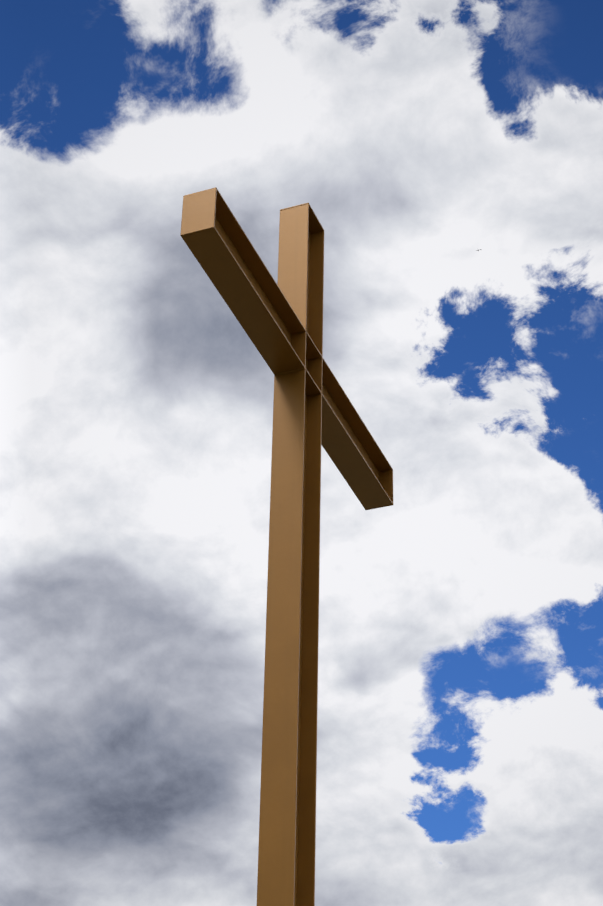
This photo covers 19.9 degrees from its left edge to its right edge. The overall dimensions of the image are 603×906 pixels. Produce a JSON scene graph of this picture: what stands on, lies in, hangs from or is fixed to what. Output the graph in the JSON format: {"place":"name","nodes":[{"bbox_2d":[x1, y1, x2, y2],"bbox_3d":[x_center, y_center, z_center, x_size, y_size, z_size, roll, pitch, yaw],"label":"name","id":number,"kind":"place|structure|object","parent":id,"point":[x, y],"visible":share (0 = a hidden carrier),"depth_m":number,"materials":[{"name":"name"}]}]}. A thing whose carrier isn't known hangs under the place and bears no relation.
{"place":"outdoors","nodes":[
{"label":"outdoors","id":0,"kind":"place"},
{"bbox_2d":[180,187,392,905],"bbox_3d":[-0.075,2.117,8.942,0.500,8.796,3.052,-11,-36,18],"label":"cross","id":1,"kind":"object","parent":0,"point":[280,321],"visible":1,"depth_m":9.95,"materials":[{"name":"paint"}]},
{"bbox_2d":[0,0,602,905],"label":"sky","id":2,"kind":"structure","parent":0,"point":[460,710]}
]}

